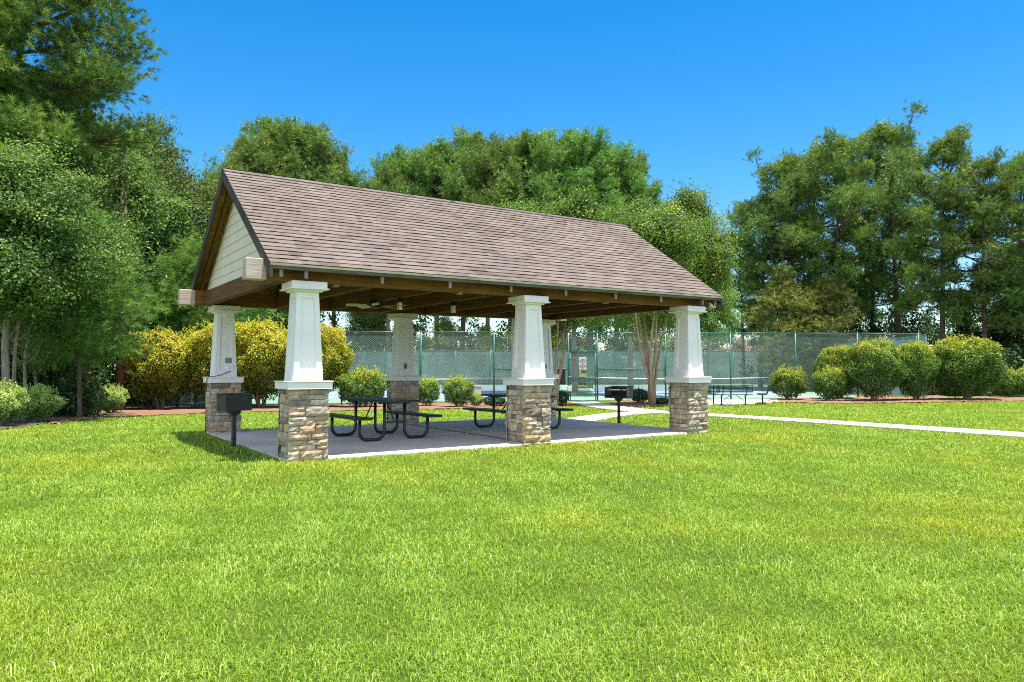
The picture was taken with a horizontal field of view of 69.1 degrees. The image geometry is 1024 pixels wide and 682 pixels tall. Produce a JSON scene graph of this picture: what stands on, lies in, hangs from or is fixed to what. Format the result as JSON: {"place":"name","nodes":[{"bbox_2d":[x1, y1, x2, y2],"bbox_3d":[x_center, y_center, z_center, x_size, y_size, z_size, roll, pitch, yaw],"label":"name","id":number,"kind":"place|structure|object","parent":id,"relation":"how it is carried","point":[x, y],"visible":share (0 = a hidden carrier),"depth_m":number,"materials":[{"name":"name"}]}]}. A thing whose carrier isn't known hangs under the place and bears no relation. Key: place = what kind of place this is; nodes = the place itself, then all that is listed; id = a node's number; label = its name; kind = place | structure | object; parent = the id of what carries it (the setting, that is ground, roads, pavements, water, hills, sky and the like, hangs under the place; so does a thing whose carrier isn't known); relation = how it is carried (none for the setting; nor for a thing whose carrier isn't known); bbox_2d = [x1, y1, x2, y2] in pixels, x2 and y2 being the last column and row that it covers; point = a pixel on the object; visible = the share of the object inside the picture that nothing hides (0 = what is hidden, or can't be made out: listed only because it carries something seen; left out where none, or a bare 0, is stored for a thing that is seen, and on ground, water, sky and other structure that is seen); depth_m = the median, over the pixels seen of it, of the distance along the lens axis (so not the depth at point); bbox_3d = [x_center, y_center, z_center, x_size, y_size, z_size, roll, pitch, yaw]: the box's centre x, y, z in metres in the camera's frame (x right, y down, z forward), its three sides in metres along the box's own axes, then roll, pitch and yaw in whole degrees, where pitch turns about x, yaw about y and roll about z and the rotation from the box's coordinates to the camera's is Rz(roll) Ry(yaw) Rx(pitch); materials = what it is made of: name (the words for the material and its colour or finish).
{"place":"outdoors","nodes":[
{"label":"outdoors","id":0,"kind":"place"},
{"bbox_2d":[0,383,112,429],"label":"forest floor","id":1,"kind":"structure","parent":0,"point":[19,423],"depth_m":19.67,"materials":[{"name":"brown soil"}]},
{"bbox_2d":[0,377,30,425],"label":"azalea","id":2,"kind":"object","parent":1,"relation":"on","point":[11,405],"visible":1,"depth_m":18.31,"materials":[{"name":"green plant"}]},
{"bbox_2d":[0,320,63,416],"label":"sapling","id":3,"kind":"object","parent":1,"relation":"on","point":[35,377],"visible":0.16,"depth_m":23.93,"materials":[{"name":"green plant"}]},
{"bbox_2d":[0,273,72,419],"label":"sapling","id":4,"kind":"object","parent":1,"relation":"on","point":[16,339],"visible":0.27,"depth_m":20.57,"materials":[{"name":"green plant"}]},
{"bbox_2d":[0,303,75,419],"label":"sapling","id":5,"kind":"object","parent":1,"relation":"on","point":[24,361],"visible":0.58,"depth_m":21.46,"materials":[{"name":"green plant"}]},
{"bbox_2d":[17,383,69,421],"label":"azalea","id":6,"kind":"object","parent":1,"relation":"on","point":[43,404],"visible":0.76,"depth_m":20.00,"materials":[{"name":"green plant"}]},
{"bbox_2d":[0,0,101,178],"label":"pine tree","id":7,"kind":"object","parent":1,"relation":"on","point":[20,10],"visible":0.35,"depth_m":23.57,"materials":[{"name":"green plant"}]},
{"bbox_2d":[0,151,142,414],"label":"broadleaf tree","id":8,"kind":"object","parent":1,"relation":"on","point":[86,166],"visible":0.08,"depth_m":26.36,"materials":[{"name":"green plant"}]},
{"bbox_2d":[0,128,177,422],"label":"broadleaf tree","id":9,"kind":"object","parent":1,"relation":"on","point":[37,247],"visible":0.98,"depth_m":19.79,"materials":[{"name":"green plant"}]},
{"bbox_2d":[0,0,192,380],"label":"pine tree","id":10,"kind":"object","parent":1,"relation":"on","point":[97,75],"visible":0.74,"depth_m":25.41,"materials":[{"name":"green plant"}]},
{"bbox_2d":[30,63,166,335],"bbox_3d":[-20.241,-4.026,31.699,9.702,14.898,9.606,-1,-2,28],"label":"broadleaf tree","id":11,"kind":"object","parent":1,"relation":"on","point":[123,176],"visible":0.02,"depth_m":32.41,"materials":[{"name":"green plant"}]},
{"bbox_2d":[0,196,272,417],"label":"woods","id":12,"kind":"object","parent":1,"relation":"on","point":[68,390],"visible":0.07,"depth_m":25.50,"materials":[{"name":"green plant"}]},
{"bbox_2d":[91,119,190,390],"bbox_3d":[-20.547,-3.947,36.200,9.213,15.242,9.393,1,-2,-19],"label":"broadleaf tree","id":13,"kind":"object","parent":1,"relation":"on","point":[146,207],"visible":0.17,"depth_m":35.74,"materials":[{"name":"green plant"}]},
{"bbox_2d":[0,374,1023,681],"bbox_3d":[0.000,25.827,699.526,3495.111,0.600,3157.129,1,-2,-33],"label":"ground","id":14,"kind":"structure","parent":0,"point":[590,590],"depth_m":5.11,"materials":[{"name":"green plant"}]},
{"bbox_2d":[96,104,213,249],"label":"broadleaf tree","id":15,"kind":"object","parent":14,"relation":"on","point":[172,155],"visible":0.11,"depth_m":42.93,"materials":[{"name":"green plant"}]},
{"bbox_2d":[105,169,208,349],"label":"broadleaf tree","id":16,"kind":"object","parent":14,"relation":"on","point":[181,206],"visible":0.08,"depth_m":40.20,"materials":[{"name":"green plant"}]},
{"bbox_2d":[114,145,204,385],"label":"tree","id":17,"kind":"object","parent":14,"relation":"on","point":[155,250],"visible":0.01,"depth_m":40.89,"materials":[{"name":"green plant"}]},
{"bbox_2d":[162,158,261,399],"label":"broadleaf tree","id":18,"kind":"object","parent":14,"relation":"on","point":[209,188],"visible":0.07,"depth_m":43.29,"materials":[{"name":"green plant"}]},
{"bbox_2d":[175,195,286,329],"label":"broadleaf tree","id":19,"kind":"object","parent":14,"relation":"on","point":[259,312],"visible":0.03,"depth_m":44.78,"materials":[{"name":"green plant"}]},
{"bbox_2d":[217,393,255,448],"bbox_3d":[-4.792,1.446,12.947,0.542,1.057,0.483,-2,-3,42],"label":"park grill","id":20,"kind":"object","parent":14,"relation":"on","point":[234,405],"visible":0.98,"depth_m":12.94,"materials":[{"name":"metal"}]},
{"bbox_2d":[211,126,299,323],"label":"pine tree","id":21,"kind":"object","parent":14,"relation":"on","point":[254,150],"visible":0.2,"depth_m":76.60,"materials":[{"name":"green plant"}]},
{"bbox_2d":[199,113,311,177],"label":"pine tree","id":22,"kind":"object","parent":14,"relation":"on","point":[267,124],"visible":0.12,"depth_m":81.14,"materials":[{"name":"green plant"}]},
{"bbox_2d":[252,308,288,329],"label":"broadleaf tree","id":23,"kind":"object","parent":14,"relation":"on","point":[279,311],"visible":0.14,"depth_m":78.19,"materials":[{"name":"green plant"}]},
{"bbox_2d":[259,116,355,184],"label":"pine tree","id":24,"kind":"object","parent":14,"relation":"on","point":[313,143],"visible":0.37,"depth_m":78.05,"materials":[{"name":"green plant"}]},
{"bbox_2d":[47,401,574,422],"bbox_3d":[-8.254,2.898,34.325,22.834,0.554,21.902,1,-2,-33],"label":"mulch bed","id":25,"kind":"object","parent":14,"relation":"on","point":[138,409],"visible":0.48,"depth_m":32.87,"materials":[{"name":"brown wood"}]},
{"bbox_2d":[0,191,177,417],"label":"broadleaf tree","id":26,"kind":"object","parent":25,"relation":"on","point":[123,308],"visible":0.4,"depth_m":23.41,"materials":[{"name":"green plant"}]},
{"bbox_2d":[94,383,129,412],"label":"azalea","id":27,"kind":"object","parent":25,"relation":"on","point":[116,393],"visible":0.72,"depth_m":29.60,"materials":[{"name":"green plant"}]},
{"bbox_2d":[116,153,127,409],"bbox_3d":[-17.861,-2.663,34.112,0.474,12.303,0.474,1,-2,-33],"label":"bare trunk","id":28,"kind":"object","parent":25,"relation":"on","point":[121,375],"visible":0.1,"depth_m":33.87,"materials":[{"name":"brown plant"}]},
{"bbox_2d":[115,325,204,408],"bbox_3d":[-16.427,1.358,34.699,3.799,4.174,3.131,0,-2,8],"label":"golden hedge","id":29,"kind":"object","parent":25,"relation":"on","point":[160,379],"visible":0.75,"depth_m":33.72,"materials":[{"name":"yellow plant"}]},
{"bbox_2d":[133,227,286,402],"bbox_3d":[-15.951,-1.105,38.279,7.156,9.798,6.985,-1,-2,19],"label":"young pine","id":30,"kind":"object","parent":25,"relation":"on","point":[185,258],"visible":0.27,"depth_m":37.11,"materials":[{"name":"green plant"}]},
{"bbox_2d":[171,319,251,398],"bbox_3d":[-14.030,1.214,34.965,3.722,4.473,3.096,-1,-2,20],"label":"golden hedge","id":31,"kind":"object","parent":25,"relation":"on","point":[199,340],"visible":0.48,"depth_m":34.02,"materials":[{"name":"yellow plant"}]},
{"bbox_2d":[235,315,287,406],"bbox_3d":[-11.865,1.111,35.194,3.955,4.660,3.259,-1,-2,20],"label":"golden hedge","id":32,"kind":"object","parent":25,"relation":"on","point":[262,337],"visible":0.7,"depth_m":34.08,"materials":[{"name":"yellow plant"}]},
{"bbox_2d":[270,323,354,391],"bbox_3d":[-9.337,1.187,34.899,3.931,4.408,3.269,-1,-2,20],"label":"golden hedge","id":33,"kind":"object","parent":25,"relation":"on","point":[336,350],"visible":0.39,"depth_m":34.35,"materials":[{"name":"yellow plant"}]},
{"bbox_2d":[335,364,386,406],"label":"green shrub","id":34,"kind":"object","parent":25,"relation":"on","point":[359,378],"visible":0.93,"depth_m":34.02,"materials":[{"name":"green plant"}]},
{"bbox_2d":[418,374,439,405],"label":"green shrub","id":35,"kind":"object","parent":25,"relation":"on","point":[429,387],"visible":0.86,"depth_m":34.68,"materials":[{"name":"green plant"}]},
{"bbox_2d":[441,373,475,405],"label":"green shrub","id":36,"kind":"object","parent":25,"relation":"on","point":[450,386],"visible":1,"depth_m":33.33,"materials":[{"name":"green plant"}]},
{"bbox_2d":[501,316,613,404],"bbox_3d":[2.004,-0.356,33.906,5.480,7.169,4.615,0,-2,13],"label":"crape myrtle","id":37,"kind":"object","parent":25,"relation":"on","point":[563,327],"visible":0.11,"depth_m":33.34,"materials":[{"name":"beige plant"}]},
{"bbox_2d":[315,149,370,327],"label":"pine tree","id":38,"kind":"object","parent":14,"relation":"on","point":[346,181],"visible":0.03,"depth_m":84.48,"materials":[{"name":"green plant"}]},
{"bbox_2d":[336,312,392,351],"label":"broadleaf tree","id":39,"kind":"object","parent":14,"relation":"on","point":[372,321],"visible":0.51,"depth_m":81.14,"materials":[{"name":"green plant"}]},
{"bbox_2d":[355,160,413,384],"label":"pine tree","id":40,"kind":"object","parent":14,"relation":"on","point":[388,177],"visible":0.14,"depth_m":77.17,"materials":[{"name":"green plant"}]},
{"bbox_2d":[365,142,444,198],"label":"pine tree","id":41,"kind":"object","parent":14,"relation":"on","point":[397,158],"visible":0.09,"depth_m":80.69,"materials":[{"name":"green plant"}]},
{"bbox_2d":[397,133,487,383],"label":"pine tree","id":42,"kind":"object","parent":14,"relation":"on","point":[433,158],"visible":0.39,"depth_m":78.56,"materials":[{"name":"green plant"}]},
{"bbox_2d":[423,316,467,351],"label":"tree","id":43,"kind":"object","parent":14,"relation":"on","point":[444,324],"visible":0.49,"depth_m":78.46,"materials":[{"name":"green plant"}]},
{"bbox_2d":[207,417,692,462],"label":"patio slab","id":44,"kind":"structure","parent":14,"relation":"on","point":[396,442],"depth_m":14.77,"materials":[{"name":"concrete"}]},
{"bbox_2d":[329,397,442,441],"bbox_3d":[-2.602,1.512,14.609,1.760,0.756,1.860,1,-2,-37],"label":"picnic table","id":45,"kind":"object","parent":44,"relation":"on","point":[384,401],"visible":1,"depth_m":14.34,"materials":[{"name":"black metal"}]},
{"bbox_2d":[178,168,722,462],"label":"pavilion","id":46,"kind":"structure","parent":44,"relation":"on","point":[305,252],"depth_m":14.03,"materials":[{"name":"white paint"}]},
{"bbox_2d":[346,299,405,308],"bbox_3d":[-2.777,-0.903,15.009,1.169,0.485,1.177,1,-2,-33],"label":"ceiling fan","id":47,"kind":"object","parent":46,"relation":"hanging from","point":[373,303],"visible":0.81,"depth_m":14.89,"materials":[{"name":"brown wood"}]},
{"bbox_2d":[462,393,573,428],"bbox_3d":[0.117,1.584,16.696,1.760,0.756,1.860,1,-2,-35],"label":"picnic table","id":48,"kind":"object","parent":44,"relation":"on","point":[494,410],"visible":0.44,"depth_m":16.61,"materials":[{"name":"black metal"}]},
{"bbox_2d":[410,121,490,348],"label":"pine tree","id":49,"kind":"object","parent":14,"relation":"on","point":[463,140],"visible":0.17,"depth_m":81.95,"materials":[{"name":"green plant"}]},
{"bbox_2d":[461,323,505,384],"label":"young pine","id":50,"kind":"object","parent":14,"relation":"on","point":[483,329],"visible":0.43,"depth_m":77.36,"materials":[{"name":"green plant"}]},
{"bbox_2d":[248,311,726,383],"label":"woods","id":51,"kind":"object","parent":14,"relation":"on","point":[417,327],"visible":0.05,"depth_m":86.79,"materials":[{"name":"green plant"}]},
{"bbox_2d":[450,139,541,384],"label":"pine tree","id":52,"kind":"object","parent":14,"relation":"on","point":[485,160],"visible":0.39,"depth_m":77.81,"materials":[{"name":"green plant"}]},
{"bbox_2d":[459,129,536,351],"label":"pine tree","id":53,"kind":"object","parent":14,"relation":"on","point":[492,138],"visible":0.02,"depth_m":82.22,"materials":[{"name":"green plant"}]},
{"bbox_2d":[481,189,561,356],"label":"broadleaf tree","id":54,"kind":"object","parent":14,"relation":"on","point":[525,206],"visible":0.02,"depth_m":52.07,"materials":[{"name":"green plant"}]},
{"bbox_2d":[182,385,861,405],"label":"tennis court","id":55,"kind":"object","parent":14,"relation":"on","point":[588,394],"visible":0.07,"depth_m":44.49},
{"bbox_2d":[325,386,811,397],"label":"court playing surface","id":56,"kind":"object","parent":55,"relation":"on","point":[331,395],"visible":0.3,"depth_m":52.97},
{"bbox_2d":[489,128,588,212],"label":"tree","id":57,"kind":"object","parent":14,"relation":"on","point":[535,145],"visible":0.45,"depth_m":78.31,"materials":[{"name":"green plant"}]},
{"bbox_2d":[177,330,918,406],"bbox_3d":[2.610,1.525,37.999,38.195,4.106,0.157,0,-2,-5],"label":"chain link fence","id":58,"kind":"object","parent":14,"relation":"on","point":[596,352],"visible":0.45,"depth_m":38.25,"materials":[{"name":"green metal"}]},
{"bbox_2d":[569,350,597,400],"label":"fence gate","id":59,"kind":"structure","parent":58,"relation":"attached to","point":[576,377],"depth_m":38.09,"materials":[{"name":"green metal"}]},
{"bbox_2d":[349,350,767,384],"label":"chain link fence","id":60,"kind":"object","parent":14,"relation":"on","point":[474,358],"visible":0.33,"depth_m":76.51,"materials":[{"name":"green metal"}]},
{"bbox_2d":[520,126,615,351],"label":"pine tree","id":61,"kind":"object","parent":14,"relation":"on","point":[557,141],"visible":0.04,"depth_m":82.00,"materials":[{"name":"green plant"}]},
{"bbox_2d":[536,185,611,391],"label":"broadleaf tree","id":62,"kind":"object","parent":14,"relation":"on","point":[578,207],"visible":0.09,"depth_m":53.55,"materials":[{"name":"green plant"}]},
{"bbox_2d":[539,124,639,384],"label":"pine tree","id":63,"kind":"object","parent":14,"relation":"on","point":[585,145],"visible":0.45,"depth_m":78.95,"materials":[{"name":"green plant"}]},
{"bbox_2d":[605,386,632,422],"bbox_3d":[2.681,1.688,18.860,0.602,1.077,0.612,-1,-2,30],"label":"park grill","id":64,"kind":"object","parent":14,"relation":"on","point":[618,394],"visible":0.98,"depth_m":18.93,"materials":[{"name":"metal"}]},
{"bbox_2d":[582,144,664,383],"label":"pine tree","id":65,"kind":"object","parent":14,"relation":"on","point":[641,164],"visible":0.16,"depth_m":79.94,"materials":[{"name":"green plant"}]},
{"bbox_2d":[588,193,660,387],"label":"broadleaf tree","id":66,"kind":"object","parent":14,"relation":"on","point":[639,205],"visible":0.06,"depth_m":47.80,"materials":[{"name":"green plant"}]},
{"bbox_2d":[605,167,671,384],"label":"pine tree","id":67,"kind":"object","parent":14,"relation":"on","point":[637,181],"visible":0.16,"depth_m":78.39,"materials":[{"name":"green plant"}]},
{"bbox_2d":[611,400,668,406],"bbox_3d":[6.593,2.906,35.014,4.200,0.080,8.117,0,-2,14],"label":"mulch bed","id":68,"kind":"object","parent":14,"relation":"on","point":[630,403],"visible":0.4,"depth_m":34.33,"materials":[{"name":"brown wood"}]},
{"bbox_2d":[632,386,647,402],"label":"dark shrub","id":69,"kind":"object","parent":68,"relation":"on","point":[641,395],"visible":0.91,"depth_m":34.72,"materials":[{"name":"green plant"}]},
{"bbox_2d":[600,199,720,404],"bbox_3d":[6.513,-1.565,33.072,6.496,9.585,6.332,1,-2,-37],"label":"crape myrtle","id":70,"kind":"object","parent":68,"relation":"on","point":[658,231],"visible":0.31,"depth_m":32.63,"materials":[{"name":"green plant"}]},
{"bbox_2d":[655,178,745,297],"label":"broadleaf tree","id":71,"kind":"object","parent":14,"relation":"on","point":[716,264],"visible":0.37,"depth_m":41.99,"materials":[{"name":"green plant"}]},
{"bbox_2d":[675,245,747,393],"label":"broadleaf tree","id":72,"kind":"object","parent":14,"relation":"on","point":[712,317],"visible":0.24,"depth_m":49.28,"materials":[{"name":"green plant"}]},
{"bbox_2d":[707,399,777,405],"bbox_3d":[10.730,2.879,34.993,4.071,0.103,6.108,0,-2,14],"label":"bench pad","id":73,"kind":"object","parent":14,"relation":"on","point":[735,401],"visible":0.72,"depth_m":35.14,"materials":[{"name":"concrete"}]},
{"bbox_2d":[714,385,752,404],"bbox_3d":[9.692,2.338,32.496,1.632,0.873,0.557,0,-2,0],"label":"park bench","id":74,"kind":"object","parent":73,"relation":"on","point":[723,388],"visible":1,"depth_m":32.32,"materials":[{"name":"black metal"}]},
{"bbox_2d":[721,227,773,386],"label":"pine tree","id":75,"kind":"object","parent":14,"relation":"on","point":[749,329],"visible":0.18,"depth_m":65.72,"materials":[{"name":"green plant"}]},
{"bbox_2d":[720,192,803,387],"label":"pine tree","id":76,"kind":"object","parent":14,"relation":"on","point":[739,209],"visible":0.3,"depth_m":62.84,"materials":[{"name":"green plant"}]},
{"bbox_2d":[720,146,841,355],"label":"pine tree","id":77,"kind":"object","parent":14,"relation":"on","point":[760,214],"visible":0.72,"depth_m":60.01,"materials":[{"name":"green plant"}]},
{"bbox_2d":[736,266,831,381],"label":"young pine","id":78,"kind":"object","parent":14,"relation":"on","point":[782,287],"visible":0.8,"depth_m":56.70,"materials":[{"name":"green plant"}]},
{"bbox_2d":[760,145,874,344],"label":"pine tree","id":79,"kind":"object","parent":14,"relation":"on","point":[808,202],"visible":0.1,"depth_m":63.19,"materials":[{"name":"green plant"}]},
{"bbox_2d":[781,269,875,383],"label":"young pine","id":80,"kind":"object","parent":14,"relation":"on","point":[830,290],"visible":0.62,"depth_m":55.41,"materials":[{"name":"green plant"}]},
{"bbox_2d":[766,124,899,342],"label":"pine tree","id":81,"kind":"object","parent":14,"relation":"on","point":[838,148],"visible":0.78,"depth_m":57.32,"materials":[{"name":"green plant"}]},
{"bbox_2d":[767,336,916,396],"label":"chain link fence","id":82,"kind":"object","parent":14,"relation":"on","point":[895,393],"visible":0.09,"depth_m":42.74,"materials":[{"name":"green metal"}]},
{"bbox_2d":[822,152,916,339],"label":"pine tree","id":83,"kind":"object","parent":14,"relation":"on","point":[872,315],"visible":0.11,"depth_m":65.34,"materials":[{"name":"green plant"}]},
{"bbox_2d":[808,97,954,339],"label":"pine tree","id":84,"kind":"object","parent":14,"relation":"on","point":[887,135],"visible":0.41,"depth_m":59.34,"materials":[{"name":"green plant"}]},
{"bbox_2d":[761,395,1023,402],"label":"mulch bed","id":85,"kind":"object","parent":14,"relation":"on","point":[892,399],"visible":0.71,"depth_m":35.35,"materials":[{"name":"brown wood"}]},
{"bbox_2d":[767,364,808,398],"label":"green shrub","id":86,"kind":"object","parent":85,"relation":"on","point":[796,386],"visible":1,"depth_m":36.62,"materials":[{"name":"green plant"}]},
{"bbox_2d":[812,364,849,399],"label":"green shrub","id":87,"kind":"object","parent":85,"relation":"on","point":[826,387],"visible":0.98,"depth_m":35.17,"materials":[{"name":"green plant"}]},
{"bbox_2d":[811,344,856,397],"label":"round hedge","id":88,"kind":"object","parent":85,"relation":"on","point":[832,356],"visible":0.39,"depth_m":37.24,"materials":[{"name":"green plant"}]},
{"bbox_2d":[838,337,908,400],"bbox_3d":[17.019,1.401,34.930,2.894,3.227,2.624,1,-2,-17],"label":"round hedge","id":89,"kind":"object","parent":85,"relation":"on","point":[892,372],"visible":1,"depth_m":34.31,"materials":[{"name":"green plant"}]},
{"bbox_2d":[897,340,941,399],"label":"round hedge","id":90,"kind":"object","parent":85,"relation":"on","point":[915,356],"visible":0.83,"depth_m":34.75,"materials":[{"name":"green plant"}]},
{"bbox_2d":[931,333,1011,398],"bbox_3d":[21.455,1.307,35.065,3.415,3.337,3.097,-1,-2,20],"label":"round hedge","id":91,"kind":"object","parent":85,"relation":"on","point":[983,356],"visible":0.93,"depth_m":34.29,"materials":[{"name":"green plant"}]},
{"bbox_2d":[994,367,1023,396],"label":"green shrub","id":92,"kind":"object","parent":85,"relation":"on","point":[1008,388],"visible":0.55,"depth_m":36.47,"materials":[{"name":"green plant"}]},
{"bbox_2d":[906,145,1023,339],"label":"pine tree","id":93,"kind":"object","parent":14,"relation":"on","point":[984,168],"visible":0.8,"depth_m":49.61,"materials":[{"name":"green plant"}]},
{"bbox_2d":[959,149,1023,367],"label":"pine tree","id":94,"kind":"object","parent":14,"relation":"on","point":[1013,201],"visible":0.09,"depth_m":54.26,"materials":[{"name":"green plant"}]},
{"bbox_2d":[960,154,1023,329],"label":"pine tree","id":95,"kind":"object","parent":14,"relation":"on","point":[1018,296],"visible":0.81,"depth_m":48.43,"materials":[{"name":"green plant"}]},
{"bbox_2d":[12,0,1023,365],"label":"sky","id":96,"kind":"structure","parent":0,"point":[694,85],"materials":[{"name":"blue"}]},
{"bbox_2d":[571,402,667,411],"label":"gate path","id":97,"kind":"structure","parent":0,"point":[599,405],"depth_m":30.36,"materials":[{"name":"concrete"}]},
{"bbox_2d":[567,411,1023,437],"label":"path","id":98,"kind":"structure","parent":0,"point":[594,417],"depth_m":18.38,"materials":[{"name":"concrete"}]},
{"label":"forest floor","id":99,"kind":"structure","parent":0,"visible":0},
{"bbox_2d":[710,273,1023,395],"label":"woods","id":100,"kind":"object","parent":99,"relation":"on","point":[1012,349],"visible":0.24,"depth_m":58.44,"materials":[{"name":"green plant"}]},
{"bbox_2d":[863,119,1010,394],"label":"pine tree","id":101,"kind":"object","parent":99,"relation":"on","point":[948,151],"visible":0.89,"depth_m":51.52,"materials":[{"name":"green plant"}]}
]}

